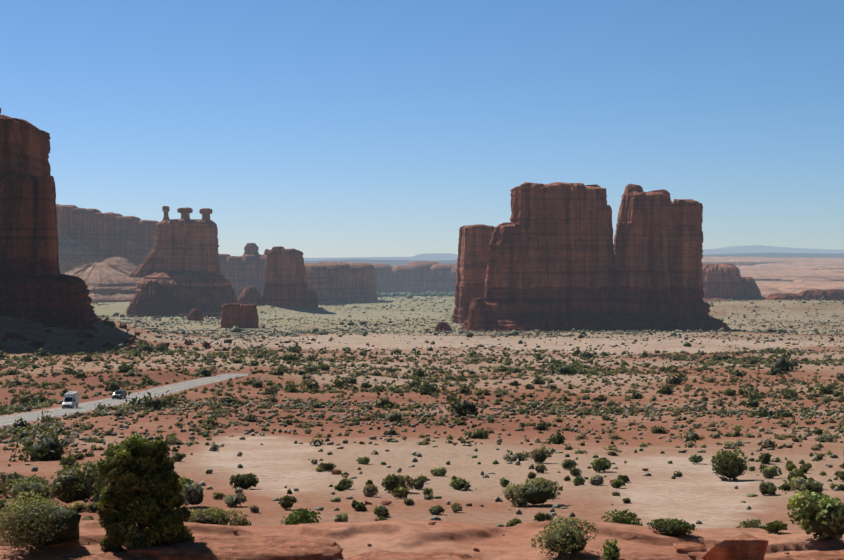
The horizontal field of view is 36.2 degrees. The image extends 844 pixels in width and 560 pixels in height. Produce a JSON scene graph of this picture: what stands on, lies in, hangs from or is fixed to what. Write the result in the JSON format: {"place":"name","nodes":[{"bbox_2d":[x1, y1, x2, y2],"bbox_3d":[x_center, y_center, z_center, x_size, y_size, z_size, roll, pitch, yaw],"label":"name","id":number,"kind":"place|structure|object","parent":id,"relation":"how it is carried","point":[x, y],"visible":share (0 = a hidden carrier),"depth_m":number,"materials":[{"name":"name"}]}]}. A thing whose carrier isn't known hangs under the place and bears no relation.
{"place":"outdoors","nodes":[
{"label":"outdoors","id":0,"kind":"place"},
{"bbox_2d":[0,373,247,425],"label":"road asphalt","id":1,"kind":"structure","parent":0,"point":[79,408],"depth_m":300.12,"materials":[{"name":"grey asphalt"}]},
{"bbox_2d":[62,391,78,407],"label":"camper van","id":2,"kind":"object","parent":1,"relation":"on","point":[70,400],"visible":1,"depth_m":269.20,"materials":[{"name":"white paint"}]},
{"bbox_2d":[111,390,126,398],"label":"minivan","id":3,"kind":"object","parent":1,"relation":"on","point":[120,394],"visible":0.94,"depth_m":310.75,"materials":[{"name":"grey paint"}]},
{"bbox_2d":[0,295,843,559],"bbox_3d":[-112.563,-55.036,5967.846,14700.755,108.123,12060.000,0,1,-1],"label":"desert ground","id":4,"kind":"structure","parent":0,"point":[276,462],"depth_m":152.78,"materials":[{"name":"brown sand"}]},
{"bbox_2d":[0,108,97,328],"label":"rock tower","id":5,"kind":"structure","parent":4,"relation":"on","point":[36,285],"depth_m":762.16,"materials":[{"name":"brown stone"}]},
{"bbox_2d":[64,435,74,450],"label":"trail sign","id":6,"kind":"object","parent":4,"relation":"on","point":[68,440],"visible":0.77,"depth_m":134.91,"materials":[{"name":"brown"}]},
{"bbox_2d":[58,236,143,302],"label":"rocky hill","id":7,"kind":"structure","parent":4,"relation":"on","point":[108,280],"depth_m":2007.05,"materials":[{"name":"brown stone"}]},
{"bbox_2d":[56,204,157,265],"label":"rock wall","id":8,"kind":"structure","parent":4,"relation":"on","point":[105,236],"depth_m":2300.82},
{"bbox_2d":[0,374,247,427],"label":"road shoulder","id":9,"kind":"object","parent":4,"relation":"on","point":[121,403],"visible":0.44,"depth_m":312.21},
{"bbox_2d":[126,281,179,314],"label":"rubble rock","id":10,"kind":"object","parent":4,"relation":"on","point":[153,298],"visible":0.98,"depth_m":1693.14,"materials":[{"name":"stone"}]},
{"bbox_2d":[125,206,238,312],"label":"rock formation","id":11,"kind":"object","parent":4,"relation":"on","point":[180,264],"visible":0.9,"depth_m":1767.34,"materials":[{"name":"brown stone"}]},
{"bbox_2d":[218,243,268,298],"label":"rock formation","id":12,"kind":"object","parent":4,"relation":"on","point":[245,269],"visible":0.56,"depth_m":2552.11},
{"bbox_2d":[237,246,317,307],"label":"rock butte","id":13,"kind":"object","parent":4,"relation":"on","point":[285,281],"visible":0.94,"depth_m":1880.97,"materials":[{"name":"brown stone"}]},
{"bbox_2d":[187,303,451,331],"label":"rock block","id":14,"kind":"object","parent":4,"relation":"on","point":[239,315],"visible":0.96,"depth_m":1337.23,"materials":[{"name":"brown stone"}]},
{"bbox_2d":[304,261,456,303],"bbox_3d":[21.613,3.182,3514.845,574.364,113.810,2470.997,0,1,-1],"label":"rock walls","id":15,"kind":"structure","parent":4,"relation":"on","point":[335,282],"depth_m":2439.05,"materials":[{"name":"brown stone"}]},
{"bbox_2d":[2,313,785,349],"bbox_3d":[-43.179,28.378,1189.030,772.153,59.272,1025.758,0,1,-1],"label":"shrubs","id":16,"kind":"object","parent":4,"relation":"on","point":[11,335],"visible":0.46,"depth_m":739.95,"materials":[{"name":"green plant"}]},
{"bbox_2d":[0,333,843,461],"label":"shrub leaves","id":17,"kind":"object","parent":4,"relation":"on","point":[414,377],"visible":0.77,"depth_m":360.82,"materials":[{"name":"green plant"}]},
{"bbox_2d":[0,397,843,559],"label":"shrubs","id":18,"kind":"object","parent":4,"relation":"on","point":[532,496],"visible":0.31,"depth_m":146.93,"materials":[{"name":"green plant"}]},
{"bbox_2d":[0,336,843,461],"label":"shrubs","id":19,"kind":"object","parent":4,"relation":"on","point":[465,405],"visible":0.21,"depth_m":319.66,"materials":[{"name":"green plant"}]},
{"bbox_2d":[5,290,843,351],"bbox_3d":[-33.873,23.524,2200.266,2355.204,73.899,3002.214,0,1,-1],"label":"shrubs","id":20,"kind":"object","parent":4,"relation":"on","point":[314,330],"visible":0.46,"depth_m":1054.04,"materials":[{"name":"green plant"}]},
{"bbox_2d":[56,466,843,559],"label":"rocks","id":21,"kind":"object","parent":4,"relation":"on","point":[738,547],"visible":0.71,"depth_m":40.80,"materials":[{"name":"brown stone"}]},
{"bbox_2d":[96,433,194,552],"bbox_3d":[-9.053,7.042,42.235,3.179,4.120,2.944,0,1,-1],"label":"juniper tree","id":22,"kind":"object","parent":21,"relation":"on","point":[122,514],"depth_m":41.45,"materials":[{"name":"green plant"}]},
{"bbox_2d":[0,448,843,559],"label":"shrub leaves","id":23,"kind":"object","parent":21,"relation":"on","point":[812,502],"visible":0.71,"depth_m":73.26,"materials":[{"name":"green plant"}]},
{"bbox_2d":[452,182,710,330],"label":"butte","id":24,"kind":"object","parent":4,"relation":"on","point":[551,248],"depth_m":1272.02,"materials":[{"name":"brown stone"}]},
{"bbox_2d":[458,313,731,331],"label":"talus rock","id":25,"kind":"object","parent":4,"relation":"on","point":[592,322],"visible":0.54,"depth_m":1240.49,"materials":[{"name":"brown stone"}]},
{"bbox_2d":[702,264,843,301],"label":"butte","id":26,"kind":"object","parent":4,"relation":"on","point":[723,282],"visible":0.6,"depth_m":2062.83,"materials":[{"name":"brown stone"}]},
{"bbox_2d":[0,0,843,257],"label":"sky","id":27,"kind":"structure","parent":0,"point":[316,128],"materials":[{"name":"blue"}]},
{"bbox_2d":[304,245,843,260],"bbox_3d":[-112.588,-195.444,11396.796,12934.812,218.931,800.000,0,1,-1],"label":"plateau","id":28,"kind":"structure","parent":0,"point":[722,250],"depth_m":11036.92,"materials":[{"name":"blue"}]},
{"bbox_2d":[304,253,843,265],"bbox_3d":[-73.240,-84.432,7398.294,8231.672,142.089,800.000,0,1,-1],"label":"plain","id":29,"kind":"structure","parent":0,"point":[766,255],"depth_m":7025.20,"materials":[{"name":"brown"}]},
{"bbox_2d":[702,256,843,296],"bbox_3d":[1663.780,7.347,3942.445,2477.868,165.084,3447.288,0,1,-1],"label":"desert plain","id":30,"kind":"structure","parent":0,"point":[769,276],"depth_m":3533.60,"materials":[{"name":"beige sand"}]}
]}

